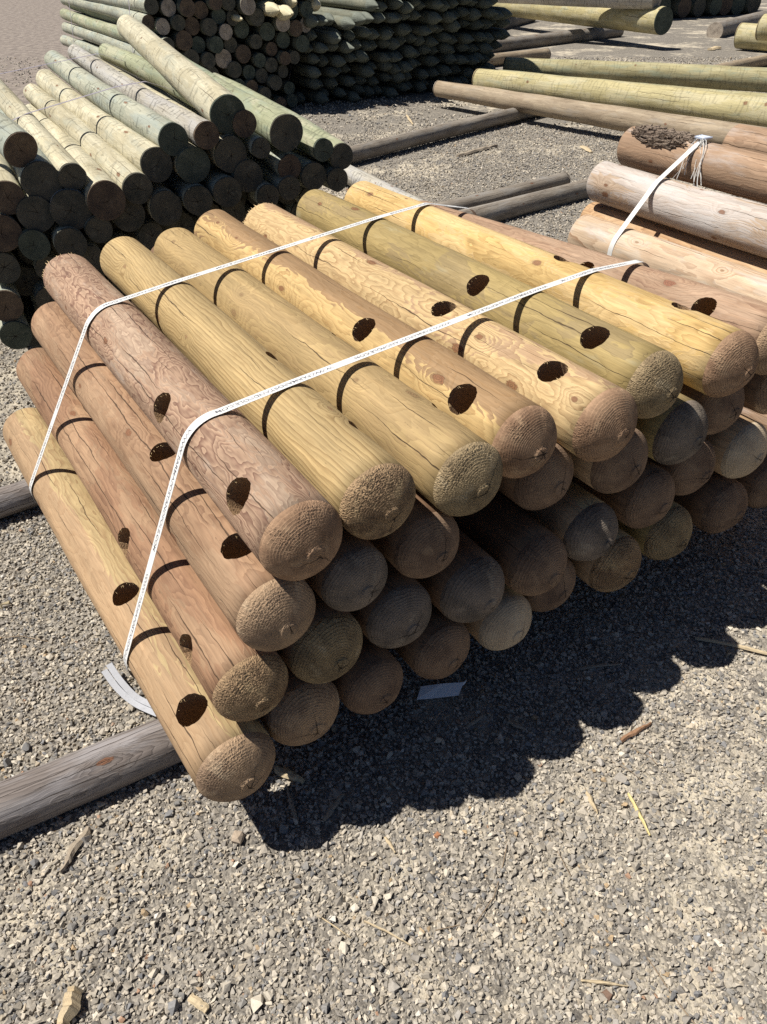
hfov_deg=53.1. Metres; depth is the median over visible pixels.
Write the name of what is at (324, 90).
pointed stake
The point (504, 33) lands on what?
pointed stake
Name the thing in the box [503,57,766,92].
long pole
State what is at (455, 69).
pointed stake
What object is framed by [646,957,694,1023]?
twig
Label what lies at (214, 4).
green log
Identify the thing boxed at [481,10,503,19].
pointed stake
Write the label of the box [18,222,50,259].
cut log
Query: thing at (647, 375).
bored post
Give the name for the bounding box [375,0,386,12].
pointed stake
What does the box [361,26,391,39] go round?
pointed stake
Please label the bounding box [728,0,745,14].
timber log
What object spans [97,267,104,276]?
cut log
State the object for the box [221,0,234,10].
green log
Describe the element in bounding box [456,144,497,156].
wood lath
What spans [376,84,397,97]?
pointed stake
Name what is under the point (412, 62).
pointed stake
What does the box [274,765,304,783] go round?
wood chip
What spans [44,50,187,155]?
cut log
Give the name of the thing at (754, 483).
fence post
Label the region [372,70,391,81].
pointed stake
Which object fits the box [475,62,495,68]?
pointed stake
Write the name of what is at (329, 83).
pointed stake
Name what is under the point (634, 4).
long pole
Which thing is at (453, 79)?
pointed stake
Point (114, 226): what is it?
cut log
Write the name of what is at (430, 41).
pointed stake
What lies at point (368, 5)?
pointed stake
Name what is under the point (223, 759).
bored post
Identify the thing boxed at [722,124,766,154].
larch post
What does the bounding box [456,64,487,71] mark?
pointed stake
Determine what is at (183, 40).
green log
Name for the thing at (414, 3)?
pointed stake
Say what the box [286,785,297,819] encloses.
wood chip
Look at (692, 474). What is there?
fence post
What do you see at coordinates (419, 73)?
pointed stake
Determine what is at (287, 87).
green log
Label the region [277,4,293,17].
pointed stake
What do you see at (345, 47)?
pointed stake
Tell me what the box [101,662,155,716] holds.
loose strap end
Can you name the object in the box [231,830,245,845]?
stone
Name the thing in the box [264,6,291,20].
pointed stake
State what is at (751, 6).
timber log
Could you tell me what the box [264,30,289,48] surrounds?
green log
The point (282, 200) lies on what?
cut log
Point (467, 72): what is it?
pointed stake
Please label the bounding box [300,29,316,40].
pointed stake
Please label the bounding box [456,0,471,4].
pointed stake
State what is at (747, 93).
long pole
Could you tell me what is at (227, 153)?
cut log
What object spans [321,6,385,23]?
pointed stake
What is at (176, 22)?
green log
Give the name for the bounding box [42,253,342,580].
bored post
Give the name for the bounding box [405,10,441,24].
pointed stake
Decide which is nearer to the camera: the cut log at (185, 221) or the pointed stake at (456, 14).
the cut log at (185, 221)
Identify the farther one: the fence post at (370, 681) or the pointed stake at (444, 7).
the pointed stake at (444, 7)
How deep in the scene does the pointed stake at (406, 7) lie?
9.03 m
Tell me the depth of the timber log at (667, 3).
19.01 m
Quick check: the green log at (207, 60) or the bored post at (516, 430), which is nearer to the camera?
the bored post at (516, 430)
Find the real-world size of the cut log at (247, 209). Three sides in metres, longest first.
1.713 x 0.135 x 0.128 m
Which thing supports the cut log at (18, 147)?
on the cut log at (39, 177)
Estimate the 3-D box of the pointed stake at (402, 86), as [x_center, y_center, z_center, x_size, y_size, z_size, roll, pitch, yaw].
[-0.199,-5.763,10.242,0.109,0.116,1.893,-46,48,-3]
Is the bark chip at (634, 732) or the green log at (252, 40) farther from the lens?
the green log at (252, 40)
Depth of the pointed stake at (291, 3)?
8.35 m
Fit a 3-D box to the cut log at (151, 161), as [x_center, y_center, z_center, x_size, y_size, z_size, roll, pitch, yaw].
[-1.470,-1.997,3.881,0.150,0.145,1.863,-46,50,2]
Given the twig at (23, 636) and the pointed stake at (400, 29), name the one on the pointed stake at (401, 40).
the pointed stake at (400, 29)
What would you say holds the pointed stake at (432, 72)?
on the pointed stake
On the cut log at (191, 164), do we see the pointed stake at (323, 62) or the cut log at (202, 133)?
the cut log at (202, 133)
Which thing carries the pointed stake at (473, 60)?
on the pointed stake at (467, 72)
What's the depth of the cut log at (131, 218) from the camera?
3.35 m
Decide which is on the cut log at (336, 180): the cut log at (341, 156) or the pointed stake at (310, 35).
the cut log at (341, 156)
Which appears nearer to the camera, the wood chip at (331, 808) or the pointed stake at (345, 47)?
the wood chip at (331, 808)
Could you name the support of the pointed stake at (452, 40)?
on the pointed stake at (452, 51)
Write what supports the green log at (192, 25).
on the green log at (198, 45)
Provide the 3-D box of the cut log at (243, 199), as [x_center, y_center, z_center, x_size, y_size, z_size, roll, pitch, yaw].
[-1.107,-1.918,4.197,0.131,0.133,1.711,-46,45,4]
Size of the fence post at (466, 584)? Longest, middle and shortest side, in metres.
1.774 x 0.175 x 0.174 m
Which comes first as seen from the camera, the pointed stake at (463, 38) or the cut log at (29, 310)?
the cut log at (29, 310)
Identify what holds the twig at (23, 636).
on the ground
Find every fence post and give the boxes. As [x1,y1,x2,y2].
[131,301,458,578]
[260,651,339,745]
[277,579,362,683]
[305,526,387,611]
[332,632,402,713]
[349,557,431,648]
[394,602,469,678]
[415,529,504,622]
[452,492,566,595]
[463,584,531,650]
[497,481,617,560]
[498,442,573,509]
[523,558,575,611]
[567,527,641,591]
[569,428,647,493]
[572,460,674,528]
[618,501,692,559]
[636,393,707,464]
[647,439,715,494]
[673,471,747,532]
[680,384,744,434]
[705,414,766,478]
[735,454,766,507]
[743,374,766,413]
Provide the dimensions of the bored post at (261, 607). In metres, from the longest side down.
1.676 x 0.167 x 0.166 m
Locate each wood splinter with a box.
[317,915,350,937]
[364,920,411,945]
[581,979,627,986]
[585,790,597,814]
[627,793,650,835]
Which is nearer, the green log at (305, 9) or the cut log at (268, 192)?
the cut log at (268, 192)
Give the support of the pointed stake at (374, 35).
on the pointed stake at (372, 43)
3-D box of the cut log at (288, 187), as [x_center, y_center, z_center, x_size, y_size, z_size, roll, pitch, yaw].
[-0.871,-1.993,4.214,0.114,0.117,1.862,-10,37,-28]
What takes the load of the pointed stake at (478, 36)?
on the pointed stake at (473, 48)
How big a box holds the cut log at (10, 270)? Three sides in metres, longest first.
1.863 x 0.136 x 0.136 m
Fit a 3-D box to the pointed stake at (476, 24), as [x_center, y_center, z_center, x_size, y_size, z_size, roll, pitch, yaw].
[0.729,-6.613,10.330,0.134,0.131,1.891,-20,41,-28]
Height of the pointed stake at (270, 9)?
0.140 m
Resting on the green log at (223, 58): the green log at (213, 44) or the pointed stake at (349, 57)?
the green log at (213, 44)
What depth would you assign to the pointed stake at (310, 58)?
8.90 m
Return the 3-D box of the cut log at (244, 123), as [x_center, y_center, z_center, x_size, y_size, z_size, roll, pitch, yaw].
[-1.121,-2.212,3.943,0.117,0.124,1.874,-29,48,-19]
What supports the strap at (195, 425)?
attached to the bored post at (717, 358)
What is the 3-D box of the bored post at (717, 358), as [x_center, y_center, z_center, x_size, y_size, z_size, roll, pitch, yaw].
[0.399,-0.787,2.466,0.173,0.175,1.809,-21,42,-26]
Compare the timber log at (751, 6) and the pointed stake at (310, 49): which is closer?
the pointed stake at (310, 49)
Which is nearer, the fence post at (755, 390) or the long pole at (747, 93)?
the fence post at (755, 390)
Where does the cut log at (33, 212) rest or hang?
on the cut log at (33, 244)
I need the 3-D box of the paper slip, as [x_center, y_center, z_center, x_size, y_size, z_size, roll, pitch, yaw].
[0.153,0.466,2.015,0.139,0.024,0.034,-4,37,-5]
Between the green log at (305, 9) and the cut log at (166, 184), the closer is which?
the cut log at (166, 184)
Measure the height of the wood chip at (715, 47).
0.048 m
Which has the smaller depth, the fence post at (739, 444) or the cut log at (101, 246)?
the fence post at (739, 444)
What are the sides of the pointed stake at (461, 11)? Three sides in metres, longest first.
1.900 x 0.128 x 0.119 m
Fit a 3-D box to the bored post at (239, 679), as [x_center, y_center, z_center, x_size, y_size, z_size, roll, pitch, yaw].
[-0.705,-0.060,2.062,0.162,0.164,1.742,-13,38,-32]
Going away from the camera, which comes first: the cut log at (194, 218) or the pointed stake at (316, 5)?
the cut log at (194, 218)
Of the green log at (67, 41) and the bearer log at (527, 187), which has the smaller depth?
the bearer log at (527, 187)
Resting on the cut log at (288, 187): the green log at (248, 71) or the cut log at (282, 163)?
the cut log at (282, 163)
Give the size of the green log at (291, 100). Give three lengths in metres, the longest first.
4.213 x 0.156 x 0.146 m
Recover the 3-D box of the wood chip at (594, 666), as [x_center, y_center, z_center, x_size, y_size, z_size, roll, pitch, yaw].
[0.590,0.420,2.098,0.118,0.010,0.013,-5,29,-5]
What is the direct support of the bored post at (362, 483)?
on the fence post at (352, 575)
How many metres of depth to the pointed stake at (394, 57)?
9.26 m
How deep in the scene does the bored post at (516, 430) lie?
1.82 m
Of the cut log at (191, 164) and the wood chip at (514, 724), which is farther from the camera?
the cut log at (191, 164)
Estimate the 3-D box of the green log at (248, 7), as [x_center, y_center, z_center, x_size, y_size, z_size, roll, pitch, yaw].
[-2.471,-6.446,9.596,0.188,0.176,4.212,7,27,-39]
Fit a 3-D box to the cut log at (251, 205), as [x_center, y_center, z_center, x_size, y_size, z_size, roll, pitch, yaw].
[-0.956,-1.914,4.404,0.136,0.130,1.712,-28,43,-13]
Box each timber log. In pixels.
[659,0,670,7]
[671,0,690,17]
[687,0,705,16]
[702,0,721,14]
[716,0,732,14]
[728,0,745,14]
[741,0,760,13]
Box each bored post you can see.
[3,408,275,801]
[16,348,287,721]
[31,302,315,651]
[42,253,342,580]
[100,236,415,539]
[154,227,502,515]
[194,209,556,477]
[243,202,637,461]
[296,189,682,418]
[344,181,758,397]
[421,200,766,374]
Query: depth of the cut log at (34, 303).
3.49 m
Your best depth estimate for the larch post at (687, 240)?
3.00 m
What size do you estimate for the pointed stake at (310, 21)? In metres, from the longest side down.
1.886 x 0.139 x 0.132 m
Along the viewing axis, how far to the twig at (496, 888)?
1.60 m
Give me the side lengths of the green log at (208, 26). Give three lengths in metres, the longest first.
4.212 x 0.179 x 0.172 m
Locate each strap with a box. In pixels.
[0,54,121,73]
[13,81,172,119]
[29,203,476,503]
[123,260,648,678]
[128,0,294,84]
[607,134,712,255]
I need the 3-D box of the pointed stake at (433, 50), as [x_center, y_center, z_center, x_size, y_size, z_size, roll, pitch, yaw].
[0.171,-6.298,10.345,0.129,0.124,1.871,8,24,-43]
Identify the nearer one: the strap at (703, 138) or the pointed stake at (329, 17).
the strap at (703, 138)
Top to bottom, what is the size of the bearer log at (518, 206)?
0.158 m
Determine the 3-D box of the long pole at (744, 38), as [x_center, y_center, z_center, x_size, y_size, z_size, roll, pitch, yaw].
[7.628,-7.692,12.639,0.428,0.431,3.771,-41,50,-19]
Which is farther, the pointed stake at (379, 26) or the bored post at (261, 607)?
the pointed stake at (379, 26)
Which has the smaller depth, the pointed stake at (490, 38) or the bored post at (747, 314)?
the bored post at (747, 314)
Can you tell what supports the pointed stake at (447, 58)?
on the pointed stake
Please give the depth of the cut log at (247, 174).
3.48 m
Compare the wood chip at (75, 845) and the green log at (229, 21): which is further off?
the green log at (229, 21)
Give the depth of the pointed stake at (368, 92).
9.55 m
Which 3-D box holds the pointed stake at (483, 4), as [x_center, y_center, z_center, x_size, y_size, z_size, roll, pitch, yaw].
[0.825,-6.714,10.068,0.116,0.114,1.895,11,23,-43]
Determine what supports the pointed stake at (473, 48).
on the pointed stake at (479, 56)
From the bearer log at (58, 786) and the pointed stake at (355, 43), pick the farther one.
the pointed stake at (355, 43)
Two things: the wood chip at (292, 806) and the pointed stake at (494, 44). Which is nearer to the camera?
the wood chip at (292, 806)
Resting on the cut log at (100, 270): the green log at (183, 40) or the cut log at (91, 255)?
the cut log at (91, 255)
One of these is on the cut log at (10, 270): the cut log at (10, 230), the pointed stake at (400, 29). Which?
the cut log at (10, 230)
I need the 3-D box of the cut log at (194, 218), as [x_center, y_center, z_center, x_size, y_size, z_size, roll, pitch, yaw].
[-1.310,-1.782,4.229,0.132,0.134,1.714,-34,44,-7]
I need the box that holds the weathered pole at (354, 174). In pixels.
[344,165,424,200]
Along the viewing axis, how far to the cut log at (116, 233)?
3.42 m
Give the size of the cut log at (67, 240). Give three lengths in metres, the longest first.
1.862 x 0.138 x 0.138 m
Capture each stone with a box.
[0,601,9,608]
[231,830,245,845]
[433,831,440,838]
[601,989,613,1001]
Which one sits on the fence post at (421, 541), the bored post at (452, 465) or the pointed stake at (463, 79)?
the bored post at (452, 465)
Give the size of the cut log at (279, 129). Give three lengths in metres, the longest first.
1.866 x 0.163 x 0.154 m
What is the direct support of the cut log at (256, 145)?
on the cut log at (247, 174)
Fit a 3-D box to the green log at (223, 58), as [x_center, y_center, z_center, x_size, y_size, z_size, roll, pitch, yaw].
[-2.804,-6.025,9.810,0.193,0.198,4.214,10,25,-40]
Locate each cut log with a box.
[0,78,86,189]
[0,108,61,201]
[0,112,37,167]
[0,154,24,214]
[0,212,21,251]
[0,251,20,283]
[0,283,23,321]
[0,312,31,348]
[5,163,54,231]
[12,248,39,295]
[16,230,35,264]
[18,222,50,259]
[20,295,41,347]
[22,266,54,307]
[23,83,152,203]
[25,196,59,237]
[26,104,125,220]
[30,289,40,311]
[31,249,55,278]
[34,161,91,229]
[36,69,172,182]
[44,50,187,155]
[48,228,63,255]
[50,223,86,256]
[68,44,218,149]
[80,229,100,268]
[82,214,112,242]
[82,229,104,250]
[87,183,117,228]
[97,57,246,172]
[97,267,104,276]
[98,43,256,137]
[104,229,128,244]
[105,275,124,295]
[112,199,144,231]
[114,228,139,240]
[117,15,244,133]
[133,218,162,248]
[141,222,167,231]
[142,198,152,218]
[144,181,181,225]
[153,181,171,195]
[163,90,270,158]
[165,169,212,215]
[166,209,194,232]
[167,93,300,177]
[170,140,209,182]
[180,53,302,151]
[182,203,220,218]
[182,206,197,233]
[190,110,325,189]
[199,164,241,206]
[210,157,262,191]
[213,73,352,168]
[213,179,245,204]
[213,200,244,219]
[238,203,251,223]
[245,184,264,205]
[245,200,281,207]
[247,152,299,199]
[248,179,278,204]
[278,179,295,203]
[278,200,297,215]
[292,148,347,191]
[295,180,309,202]
[296,126,332,161]
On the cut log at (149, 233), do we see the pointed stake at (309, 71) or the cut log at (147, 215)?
the cut log at (147, 215)
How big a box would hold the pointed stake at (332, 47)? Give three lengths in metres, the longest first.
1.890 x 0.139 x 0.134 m
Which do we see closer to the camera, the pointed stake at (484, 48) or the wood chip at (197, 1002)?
the wood chip at (197, 1002)
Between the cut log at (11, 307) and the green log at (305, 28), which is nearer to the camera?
the cut log at (11, 307)
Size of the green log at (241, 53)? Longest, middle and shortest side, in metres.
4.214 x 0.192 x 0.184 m
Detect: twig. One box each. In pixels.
[1,636,47,641]
[435,923,467,930]
[475,844,506,924]
[547,835,570,875]
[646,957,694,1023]
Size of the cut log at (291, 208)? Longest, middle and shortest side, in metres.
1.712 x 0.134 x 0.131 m
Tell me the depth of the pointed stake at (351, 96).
9.36 m
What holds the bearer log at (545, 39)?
on the ground
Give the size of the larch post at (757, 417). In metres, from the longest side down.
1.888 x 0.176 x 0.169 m
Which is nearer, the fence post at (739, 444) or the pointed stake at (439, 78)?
the fence post at (739, 444)
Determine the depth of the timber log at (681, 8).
19.25 m
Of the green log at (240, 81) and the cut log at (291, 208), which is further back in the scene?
the green log at (240, 81)
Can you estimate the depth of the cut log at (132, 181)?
3.52 m
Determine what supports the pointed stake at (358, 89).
on the ground
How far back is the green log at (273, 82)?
8.69 m
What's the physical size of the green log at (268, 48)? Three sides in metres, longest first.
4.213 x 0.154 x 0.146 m
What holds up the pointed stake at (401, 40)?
on the pointed stake at (406, 51)
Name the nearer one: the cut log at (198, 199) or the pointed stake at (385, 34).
the cut log at (198, 199)
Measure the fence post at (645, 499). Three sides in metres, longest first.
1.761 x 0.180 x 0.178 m
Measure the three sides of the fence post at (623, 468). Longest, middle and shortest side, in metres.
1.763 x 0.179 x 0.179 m
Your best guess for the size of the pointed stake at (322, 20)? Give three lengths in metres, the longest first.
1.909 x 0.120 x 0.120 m
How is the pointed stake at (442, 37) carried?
on the pointed stake at (443, 47)
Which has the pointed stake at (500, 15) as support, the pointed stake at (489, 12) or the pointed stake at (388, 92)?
the pointed stake at (489, 12)
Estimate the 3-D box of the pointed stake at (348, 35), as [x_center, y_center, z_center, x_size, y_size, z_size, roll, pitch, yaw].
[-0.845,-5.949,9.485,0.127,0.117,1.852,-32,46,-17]
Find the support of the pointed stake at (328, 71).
on the pointed stake at (329, 83)
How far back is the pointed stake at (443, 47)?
9.76 m
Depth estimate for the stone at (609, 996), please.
1.44 m
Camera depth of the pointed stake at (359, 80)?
9.42 m
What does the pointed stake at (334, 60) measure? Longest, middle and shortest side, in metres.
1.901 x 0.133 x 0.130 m
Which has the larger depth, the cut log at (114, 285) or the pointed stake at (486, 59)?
the pointed stake at (486, 59)
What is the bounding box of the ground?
[0,0,766,1023]
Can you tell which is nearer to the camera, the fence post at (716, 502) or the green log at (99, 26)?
the fence post at (716, 502)
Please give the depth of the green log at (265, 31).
8.43 m
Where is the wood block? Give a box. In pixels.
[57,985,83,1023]
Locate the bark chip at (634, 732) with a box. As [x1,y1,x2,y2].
[620,722,651,742]
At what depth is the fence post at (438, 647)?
1.78 m
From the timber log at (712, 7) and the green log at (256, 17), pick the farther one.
the timber log at (712, 7)
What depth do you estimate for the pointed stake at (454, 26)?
9.48 m
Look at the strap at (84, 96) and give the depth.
3.59 m
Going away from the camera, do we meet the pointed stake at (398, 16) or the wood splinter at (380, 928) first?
the wood splinter at (380, 928)
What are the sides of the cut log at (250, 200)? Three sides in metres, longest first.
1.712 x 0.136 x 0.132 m
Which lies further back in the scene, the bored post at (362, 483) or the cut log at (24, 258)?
the cut log at (24, 258)
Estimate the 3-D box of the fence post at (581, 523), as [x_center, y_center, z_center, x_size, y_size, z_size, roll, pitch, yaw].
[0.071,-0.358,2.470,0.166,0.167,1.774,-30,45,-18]
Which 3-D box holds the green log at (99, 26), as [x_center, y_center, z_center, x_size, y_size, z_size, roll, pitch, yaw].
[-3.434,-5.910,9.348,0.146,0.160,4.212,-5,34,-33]
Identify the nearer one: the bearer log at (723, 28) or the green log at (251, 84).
the green log at (251, 84)
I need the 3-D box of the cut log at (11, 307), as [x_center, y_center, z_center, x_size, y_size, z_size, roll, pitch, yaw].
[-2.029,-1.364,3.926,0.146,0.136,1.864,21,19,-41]
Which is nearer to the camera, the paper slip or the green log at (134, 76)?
the paper slip
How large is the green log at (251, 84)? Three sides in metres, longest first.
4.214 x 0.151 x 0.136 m
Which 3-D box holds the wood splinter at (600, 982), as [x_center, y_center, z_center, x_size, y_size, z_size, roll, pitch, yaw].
[0.420,0.895,1.460,0.086,0.010,0.007,3,45,7]
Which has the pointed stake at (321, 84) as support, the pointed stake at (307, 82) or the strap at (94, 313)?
the pointed stake at (307, 82)
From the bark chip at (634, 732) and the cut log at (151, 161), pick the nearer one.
the bark chip at (634, 732)
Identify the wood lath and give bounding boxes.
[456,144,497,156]
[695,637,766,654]
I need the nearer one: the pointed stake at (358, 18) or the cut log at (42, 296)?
the cut log at (42, 296)
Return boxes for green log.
[60,0,154,29]
[60,8,127,42]
[60,35,150,83]
[61,22,140,55]
[68,6,169,34]
[73,11,173,47]
[88,0,158,14]
[110,64,157,87]
[132,76,189,109]
[141,12,184,30]
[156,0,175,16]
[163,28,192,50]
[172,0,194,16]
[174,48,199,64]
[175,35,204,52]
[182,16,199,35]
[192,0,207,18]
[195,33,222,52]
[196,17,216,35]
[198,0,221,9]
[198,51,215,68]
[200,65,218,73]
[204,49,230,67]
[207,8,225,24]
[214,23,231,39]
[214,60,241,77]
[219,72,244,85]
[220,36,236,52]
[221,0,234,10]
[224,9,238,25]
[226,19,248,38]
[230,43,250,62]
[232,33,261,48]
[234,0,255,14]
[238,62,254,78]
[238,77,257,91]
[239,7,264,25]
[245,63,267,82]
[246,50,265,67]
[248,22,274,40]
[249,40,276,55]
[255,73,281,90]
[256,84,270,98]
[262,55,277,71]
[264,17,289,31]
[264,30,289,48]
[265,49,290,64]
[267,63,287,77]
[270,89,297,106]
[270,93,286,107]
[275,3,297,19]
[277,47,299,63]
[277,79,294,94]
[286,19,302,36]
[287,35,308,51]
[293,17,310,32]
[297,0,312,17]
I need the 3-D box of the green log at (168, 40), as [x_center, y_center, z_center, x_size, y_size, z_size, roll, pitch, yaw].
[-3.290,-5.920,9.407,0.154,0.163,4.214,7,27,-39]
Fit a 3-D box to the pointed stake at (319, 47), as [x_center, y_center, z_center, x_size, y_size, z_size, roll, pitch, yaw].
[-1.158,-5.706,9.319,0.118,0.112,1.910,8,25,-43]
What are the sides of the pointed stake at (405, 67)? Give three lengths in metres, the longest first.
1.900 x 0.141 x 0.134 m
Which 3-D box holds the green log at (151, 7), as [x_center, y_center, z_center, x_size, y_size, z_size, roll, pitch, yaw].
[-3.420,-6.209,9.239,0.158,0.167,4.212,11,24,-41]
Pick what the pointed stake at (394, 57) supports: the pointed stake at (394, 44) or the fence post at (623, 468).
the pointed stake at (394, 44)
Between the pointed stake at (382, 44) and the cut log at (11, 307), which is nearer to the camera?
the cut log at (11, 307)
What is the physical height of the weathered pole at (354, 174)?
0.154 m
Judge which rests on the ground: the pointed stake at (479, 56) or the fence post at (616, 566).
the fence post at (616, 566)
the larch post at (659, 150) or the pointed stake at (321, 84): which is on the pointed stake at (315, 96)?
the pointed stake at (321, 84)
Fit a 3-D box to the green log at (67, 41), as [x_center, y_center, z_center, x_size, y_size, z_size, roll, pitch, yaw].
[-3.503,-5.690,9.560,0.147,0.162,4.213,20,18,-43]
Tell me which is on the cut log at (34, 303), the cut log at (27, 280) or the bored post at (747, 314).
the cut log at (27, 280)
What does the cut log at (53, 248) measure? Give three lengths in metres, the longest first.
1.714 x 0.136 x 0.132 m
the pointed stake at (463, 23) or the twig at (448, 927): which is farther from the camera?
the pointed stake at (463, 23)
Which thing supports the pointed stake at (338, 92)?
on the ground
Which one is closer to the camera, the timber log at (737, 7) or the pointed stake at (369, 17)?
the pointed stake at (369, 17)
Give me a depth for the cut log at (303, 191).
3.68 m
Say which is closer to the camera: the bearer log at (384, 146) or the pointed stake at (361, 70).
the bearer log at (384, 146)
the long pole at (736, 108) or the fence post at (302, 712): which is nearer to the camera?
the fence post at (302, 712)
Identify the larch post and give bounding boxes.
[568,215,766,302]
[580,202,766,273]
[586,161,766,257]
[617,124,766,203]
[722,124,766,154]
[741,407,766,429]
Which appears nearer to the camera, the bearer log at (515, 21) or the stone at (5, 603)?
the stone at (5, 603)
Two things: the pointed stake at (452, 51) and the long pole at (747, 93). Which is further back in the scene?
the pointed stake at (452, 51)
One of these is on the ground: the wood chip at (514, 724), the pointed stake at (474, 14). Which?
the wood chip at (514, 724)
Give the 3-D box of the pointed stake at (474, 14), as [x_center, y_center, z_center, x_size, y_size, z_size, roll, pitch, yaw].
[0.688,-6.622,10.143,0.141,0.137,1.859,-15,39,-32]
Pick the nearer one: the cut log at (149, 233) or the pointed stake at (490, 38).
the cut log at (149, 233)
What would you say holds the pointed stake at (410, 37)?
on the pointed stake at (406, 51)
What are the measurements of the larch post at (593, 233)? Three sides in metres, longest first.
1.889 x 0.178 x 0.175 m
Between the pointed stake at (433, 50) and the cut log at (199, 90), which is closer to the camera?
the cut log at (199, 90)
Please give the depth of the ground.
1.77 m
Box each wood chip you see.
[58,826,90,872]
[187,993,208,1013]
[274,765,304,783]
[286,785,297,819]
[322,793,344,821]
[384,836,395,852]
[465,714,485,728]
[507,720,525,730]
[578,663,619,669]
[579,145,592,152]
[707,46,720,49]
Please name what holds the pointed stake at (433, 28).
on the pointed stake at (420, 40)
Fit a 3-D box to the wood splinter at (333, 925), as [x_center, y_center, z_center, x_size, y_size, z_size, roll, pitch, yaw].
[-0.099,0.833,1.545,0.084,0.008,0.005,20,49,26]
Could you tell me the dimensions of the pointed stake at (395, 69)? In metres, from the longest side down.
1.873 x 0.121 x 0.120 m
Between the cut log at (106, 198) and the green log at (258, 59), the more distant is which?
the green log at (258, 59)
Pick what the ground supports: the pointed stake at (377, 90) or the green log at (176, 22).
the pointed stake at (377, 90)
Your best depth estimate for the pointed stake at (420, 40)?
9.52 m
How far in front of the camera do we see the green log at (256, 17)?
8.26 m
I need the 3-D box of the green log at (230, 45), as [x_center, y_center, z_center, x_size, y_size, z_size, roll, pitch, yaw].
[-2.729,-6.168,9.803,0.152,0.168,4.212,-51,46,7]
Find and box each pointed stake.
[231,14,242,21]
[254,0,279,16]
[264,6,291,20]
[273,0,296,7]
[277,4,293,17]
[280,72,320,89]
[285,63,320,78]
[287,44,312,52]
[294,79,322,89]
[294,85,328,104]
[295,85,328,96]
[296,14,318,27]
[298,52,319,64]
[298,62,337,77]
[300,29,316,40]
[300,52,327,66]
[302,0,320,11]
[309,41,328,52]
[311,28,340,43]
[312,13,327,25]
[312,40,338,51]
[312,52,345,66]
[313,11,333,25]
[313,26,340,35]
[317,75,337,88]
[318,7,365,25]
[319,0,378,11]
[321,5,398,22]
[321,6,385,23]
[323,87,345,97]
[325,51,356,62]
[326,65,340,73]
[328,14,355,29]
[329,89,359,101]
[333,74,354,86]
[335,40,354,53]
[336,84,364,94]
[337,29,354,41]
[344,73,365,84]
[345,62,373,77]
[350,26,371,37]
[350,38,361,50]
[352,50,368,61]
[354,61,375,70]
[355,27,379,39]
[356,38,376,50]
[357,11,373,23]
[358,40,370,50]
[359,84,373,97]
[360,24,393,33]
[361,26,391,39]
[363,84,381,94]
[364,50,390,62]
[364,76,378,85]
[369,22,409,35]
[369,60,391,70]
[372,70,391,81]
[373,39,389,48]
[373,49,400,61]
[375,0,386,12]
[375,48,402,61]
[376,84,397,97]
[377,81,409,91]
[379,63,400,73]
[382,0,402,9]
[384,11,401,22]
[384,37,399,49]
[385,0,413,13]
[388,71,404,82]
[390,60,412,72]
[392,35,405,44]
[395,44,416,57]
[398,22,411,33]
[399,13,409,20]
[399,20,437,32]
[401,57,416,68]
[402,0,420,6]
[403,72,411,81]
[404,32,416,43]
[404,35,424,45]
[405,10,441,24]
[405,44,429,54]
[406,9,420,20]
[408,79,426,92]
[409,24,431,35]
[409,68,428,79]
[414,0,424,10]
[414,55,438,66]
[415,65,438,77]
[421,0,442,9]
[421,0,449,11]
[423,36,438,46]
[423,64,451,75]
[425,46,437,55]
[425,79,435,91]
[426,10,456,22]
[426,75,448,81]
[427,32,450,41]
[433,23,443,33]
[434,53,456,63]
[435,42,451,53]
[438,20,459,31]
[440,45,454,53]
[441,31,473,43]
[442,63,460,75]
[443,76,462,83]
[446,0,458,8]
[446,9,459,17]
[446,34,457,44]
[447,75,468,83]
[452,6,469,17]
[452,42,468,51]
[453,53,479,64]
[453,54,468,64]
[454,52,483,61]
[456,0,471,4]
[456,18,469,27]
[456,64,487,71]
[456,65,473,77]
[457,0,477,6]
[458,7,480,20]
[458,30,486,41]
[459,29,493,43]
[460,19,483,29]
[461,6,497,17]
[462,43,478,53]
[471,41,492,53]
[472,0,493,8]
[475,29,502,39]
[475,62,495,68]
[479,17,492,29]
[479,27,509,39]
[479,54,489,63]
[480,51,494,58]
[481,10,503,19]
[489,6,512,19]
[489,40,501,49]
[491,19,510,27]
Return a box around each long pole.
[433,80,766,144]
[472,68,766,126]
[492,69,766,96]
[493,3,672,34]
[497,0,661,8]
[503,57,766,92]
[734,23,766,51]
[755,14,766,40]
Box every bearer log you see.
[0,480,38,518]
[0,719,181,839]
[350,108,536,162]
[435,172,569,209]
[458,167,660,221]
[488,48,550,65]
[492,27,623,52]
[503,17,535,28]
[706,10,766,37]
[715,54,766,66]
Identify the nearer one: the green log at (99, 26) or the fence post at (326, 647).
the fence post at (326, 647)
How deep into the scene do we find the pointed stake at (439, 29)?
9.54 m
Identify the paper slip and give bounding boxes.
[417,680,466,699]
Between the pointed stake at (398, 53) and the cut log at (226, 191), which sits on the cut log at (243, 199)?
the cut log at (226, 191)
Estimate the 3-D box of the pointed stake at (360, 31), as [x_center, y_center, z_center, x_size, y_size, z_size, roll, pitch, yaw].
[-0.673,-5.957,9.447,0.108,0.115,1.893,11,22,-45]
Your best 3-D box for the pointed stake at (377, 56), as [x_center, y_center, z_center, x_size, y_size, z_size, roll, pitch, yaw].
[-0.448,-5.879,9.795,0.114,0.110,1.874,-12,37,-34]
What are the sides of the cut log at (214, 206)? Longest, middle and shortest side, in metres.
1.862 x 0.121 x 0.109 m

